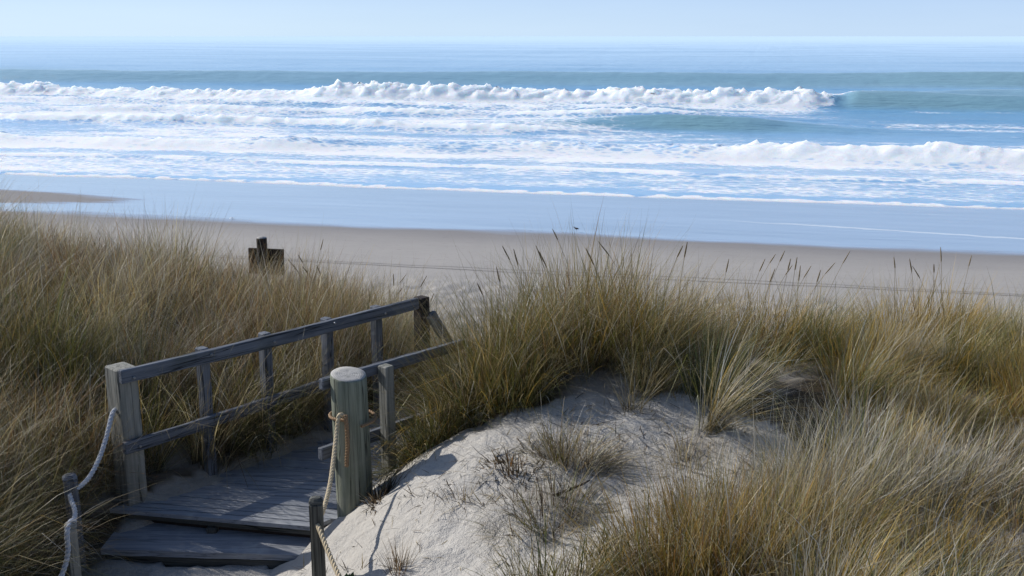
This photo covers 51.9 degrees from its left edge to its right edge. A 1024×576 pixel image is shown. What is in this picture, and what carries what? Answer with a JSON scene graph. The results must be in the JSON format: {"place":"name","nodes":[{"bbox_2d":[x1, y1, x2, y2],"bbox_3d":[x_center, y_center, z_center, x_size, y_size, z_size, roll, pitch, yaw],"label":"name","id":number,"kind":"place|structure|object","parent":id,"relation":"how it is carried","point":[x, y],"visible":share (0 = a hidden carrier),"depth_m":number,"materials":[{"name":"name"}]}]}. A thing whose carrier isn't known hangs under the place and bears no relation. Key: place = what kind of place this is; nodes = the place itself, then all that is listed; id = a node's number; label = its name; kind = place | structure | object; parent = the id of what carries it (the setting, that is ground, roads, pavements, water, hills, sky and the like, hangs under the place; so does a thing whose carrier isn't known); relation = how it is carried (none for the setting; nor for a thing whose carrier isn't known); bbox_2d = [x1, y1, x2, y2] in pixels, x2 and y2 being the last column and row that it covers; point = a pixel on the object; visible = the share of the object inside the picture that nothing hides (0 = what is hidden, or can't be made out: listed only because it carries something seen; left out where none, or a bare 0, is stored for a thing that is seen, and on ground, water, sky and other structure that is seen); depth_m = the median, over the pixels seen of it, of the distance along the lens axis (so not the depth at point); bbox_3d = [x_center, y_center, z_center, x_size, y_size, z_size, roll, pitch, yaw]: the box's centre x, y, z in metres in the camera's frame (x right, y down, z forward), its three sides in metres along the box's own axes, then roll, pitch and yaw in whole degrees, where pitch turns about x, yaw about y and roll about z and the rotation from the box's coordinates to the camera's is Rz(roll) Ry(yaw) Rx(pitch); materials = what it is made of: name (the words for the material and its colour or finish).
{"place":"outdoors","nodes":[
{"label":"outdoors","id":0,"kind":"place"},
{"bbox_2d":[0,36,1023,208],"bbox_3d":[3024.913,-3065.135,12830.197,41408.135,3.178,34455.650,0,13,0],"label":"sea","id":1,"kind":"structure","parent":0,"point":[934,121],"depth_m":79.27,"materials":[{"name":"liquid"}]},
{"bbox_2d":[0,174,1023,575],"bbox_3d":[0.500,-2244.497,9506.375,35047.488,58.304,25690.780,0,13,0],"label":"ground","id":2,"kind":"structure","parent":0,"point":[388,226],"depth_m":26.00,"materials":[{"name":"beige sand"}]},
{"bbox_2d":[64,521,81,575],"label":"rope post","id":3,"kind":"object","parent":2,"relation":"on","point":[73,552],"visible":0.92,"depth_m":6.21,"materials":[{"name":"grey wood"}]},
{"bbox_2d":[0,435,148,575],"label":"grass tussock","id":4,"kind":"object","parent":2,"relation":"on","point":[43,561],"depth_m":6.54,"materials":[{"name":"plant"}]},
{"bbox_2d":[62,473,86,570],"bbox_3d":[-2.800,1.655,6.771,0.090,0.989,0.094,-7,15,-29],"label":"rope post","id":5,"kind":"object","parent":2,"relation":"on","point":[70,484],"visible":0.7,"depth_m":6.66,"materials":[{"name":"grey wood"}]},
{"bbox_2d":[0,375,195,568],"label":"grass tussock","id":6,"kind":"object","parent":2,"relation":"on","point":[85,468],"depth_m":7.13,"materials":[{"name":"green plant"}]},
{"bbox_2d":[0,151,496,575],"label":"dune grass","id":7,"kind":"structure","parent":2,"relation":"on","point":[131,288],"depth_m":8.49,"materials":[{"name":"green plant"}]},
{"bbox_2d":[248,236,284,285],"bbox_3d":[-2.810,0.069,12.072,0.418,1.361,0.175,0,13,0],"label":"sign","id":8,"kind":"object","parent":2,"relation":"on","point":[263,242],"visible":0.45,"depth_m":12.00,"materials":[{"name":"brown wood"}]},
{"bbox_2d":[100,396,435,568],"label":"boardwalk","id":9,"kind":"structure","parent":2,"relation":"on","point":[237,521],"depth_m":7.15,"materials":[{"name":"grey wood"}]},
{"bbox_2d":[105,295,459,514],"bbox_3d":[-1.545,0.863,8.383,0.256,1.260,3.357,12,18,42],"label":"railing","id":10,"kind":"object","parent":2,"relation":"on","point":[122,378],"visible":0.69,"depth_m":7.63,"materials":[{"name":"wood"}]},
{"bbox_2d":[58,408,116,575],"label":"rope","id":11,"kind":"object","parent":10,"relation":"hanging from","point":[71,499],"visible":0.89,"depth_m":6.62,"materials":[{"name":"grey fabric"}]},
{"bbox_2d":[309,495,325,575],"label":"rope post","id":12,"kind":"object","parent":2,"relation":"on","point":[318,562],"visible":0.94,"depth_m":5.95,"materials":[{"name":"grey wood"}]},
{"bbox_2d":[244,244,462,405],"bbox_3d":[-1.282,0.406,9.419,2.254,1.538,2.388,0,13,0],"label":"grass tussock","id":13,"kind":"object","parent":2,"relation":"on","point":[367,348],"depth_m":9.24,"materials":[{"name":"green plant"}]},
{"bbox_2d":[239,241,475,346],"bbox_3d":[-1.609,0.294,10.813,3.039,1.540,1.968,0,13,0],"label":"grass tussock","id":14,"kind":"object","parent":2,"relation":"on","point":[352,286],"depth_m":10.77,"materials":[{"name":"plant"}]},
{"bbox_2d":[356,472,407,515],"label":"grass tussock","id":15,"kind":"object","parent":2,"relation":"on","point":[374,498],"depth_m":6.78,"materials":[{"name":"brown plant"}]},
{"bbox_2d":[318,339,465,517],"bbox_3d":[-0.727,1.073,7.370,0.273,1.282,1.382,11,17,39],"label":"railing","id":16,"kind":"object","parent":2,"relation":"on","point":[349,393],"visible":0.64,"depth_m":6.91,"materials":[{"name":"grey wood"}]},
{"bbox_2d":[315,409,376,575],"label":"rope","id":17,"kind":"object","parent":16,"relation":"hanging from","point":[338,420],"visible":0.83,"depth_m":6.61,"materials":[{"name":"beige fabric"}]},
{"bbox_2d":[370,530,426,575],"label":"grass tussock","id":18,"kind":"object","parent":2,"relation":"on","point":[396,560],"depth_m":5.74,"materials":[{"name":"plant"}]},
{"bbox_2d":[313,339,554,508],"bbox_3d":[-0.584,1.170,7.474,1.887,1.684,1.780,-12,18,-42],"label":"grass tussock","id":19,"kind":"object","parent":2,"relation":"on","point":[446,428],"depth_m":7.20,"materials":[{"name":"green plant"}]},
{"bbox_2d":[418,462,481,523],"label":"grass tussock","id":20,"kind":"object","parent":2,"relation":"on","point":[464,496],"depth_m":6.19,"materials":[{"name":"plant"}]},
{"bbox_2d":[318,231,627,450],"bbox_3d":[-0.179,0.497,7.688,2.744,1.752,2.133,-11,17,-37],"label":"grass tussock","id":21,"kind":"object","parent":2,"relation":"on","point":[464,359],"depth_m":7.48,"materials":[{"name":"green plant"}]},
{"bbox_2d":[471,447,545,484],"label":"grass tussock","id":22,"kind":"object","parent":2,"relation":"on","point":[508,466],"depth_m":6.37,"materials":[{"name":"plant"}]},
{"bbox_2d":[442,330,601,416],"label":"grass tussock","id":23,"kind":"object","parent":2,"relation":"on","point":[542,384],"depth_m":7.35,"materials":[{"name":"green plant"}]},
{"bbox_2d":[448,458,632,550],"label":"grass tussock","id":24,"kind":"object","parent":2,"relation":"on","point":[552,489],"depth_m":5.88,"materials":[{"name":"green plant"}]},
{"bbox_2d":[292,386,797,575],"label":"dry litter","id":25,"kind":"object","parent":2,"relation":"on","point":[522,429],"visible":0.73,"depth_m":6.47,"materials":[{"name":"brown plant"}]},
{"bbox_2d":[552,480,589,495],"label":"twig","id":26,"kind":"object","parent":2,"relation":"on","point":[569,489],"visible":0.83,"depth_m":6.04,"materials":[{"name":"brown wood"}]},
{"bbox_2d":[487,392,657,487],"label":"grass tussock","id":27,"kind":"object","parent":2,"relation":"on","point":[558,454],"depth_m":6.43,"materials":[{"name":"green plant"}]},
{"bbox_2d":[455,480,702,575],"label":"grass tussock","id":28,"kind":"object","parent":2,"relation":"on","point":[554,571],"depth_m":5.16,"materials":[{"name":"green plant"}]},
{"bbox_2d":[368,186,800,476],"bbox_3d":[0.421,0.561,8.187,3.975,2.618,3.345,0,13,0],"label":"grass tussock","id":29,"kind":"object","parent":2,"relation":"on","point":[584,322],"depth_m":7.79,"materials":[{"name":"green plant"}]},
{"bbox_2d":[149,251,1021,295],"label":"beach track","id":30,"kind":"structure","parent":2,"relation":"on","point":[626,277],"depth_m":25.48,"materials":[{"name":"beige sand"}]},
{"bbox_2d":[603,352,671,419],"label":"grass tussock","id":31,"kind":"object","parent":2,"relation":"on","point":[633,404],"depth_m":7.12,"materials":[{"name":"green plant"}]},
{"bbox_2d":[631,414,714,472],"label":"grass tussock","id":32,"kind":"object","parent":2,"relation":"on","point":[683,450],"depth_m":6.54,"materials":[{"name":"green plant"}]},
{"bbox_2d":[570,242,805,404],"bbox_3d":[1.335,0.309,8.037,1.602,1.456,2.296,13,19,43],"label":"grass tussock","id":33,"kind":"object","parent":2,"relation":"on","point":[683,317],"depth_m":7.89,"materials":[{"name":"green plant"}]},
{"bbox_2d":[376,258,1023,575],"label":"dune grass","id":34,"kind":"structure","parent":2,"relation":"on","point":[1003,344],"depth_m":7.25,"materials":[{"name":"green plant"}]},
{"bbox_2d":[497,416,948,575],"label":"grass tussock","id":35,"kind":"object","parent":2,"relation":"on","point":[696,545],"depth_m":5.21,"materials":[{"name":"green plant"}]},
{"bbox_2d":[655,295,833,449],"bbox_3d":[1.518,0.591,6.875,1.273,1.211,1.224,0,13,0],"label":"grass tussock","id":36,"kind":"object","parent":2,"relation":"on","point":[720,413],"depth_m":6.85,"materials":[{"name":"green plant"}]},
{"bbox_2d":[670,251,887,370],"bbox_3d":[2.304,0.239,9.101,2.427,1.160,1.851,0,13,0],"label":"grass tussock","id":37,"kind":"object","parent":2,"relation":"on","point":[771,329],"depth_m":9.10,"materials":[{"name":"green plant"}]},
{"bbox_2d":[693,385,1023,537],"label":"grass tussock","id":38,"kind":"object","parent":2,"relation":"on","point":[961,467],"depth_m":6.10,"materials":[{"name":"green plant"}]},
{"bbox_2d":[824,247,1016,346],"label":"grass tussock","id":39,"kind":"object","parent":2,"relation":"on","point":[918,301],"depth_m":9.56,"materials":[{"name":"beige plant"}]},
{"bbox_2d":[0,0,1023,35],"label":"sky","id":40,"kind":"structure","parent":0,"point":[17,17],"materials":[{"name":"blue"}]}
]}

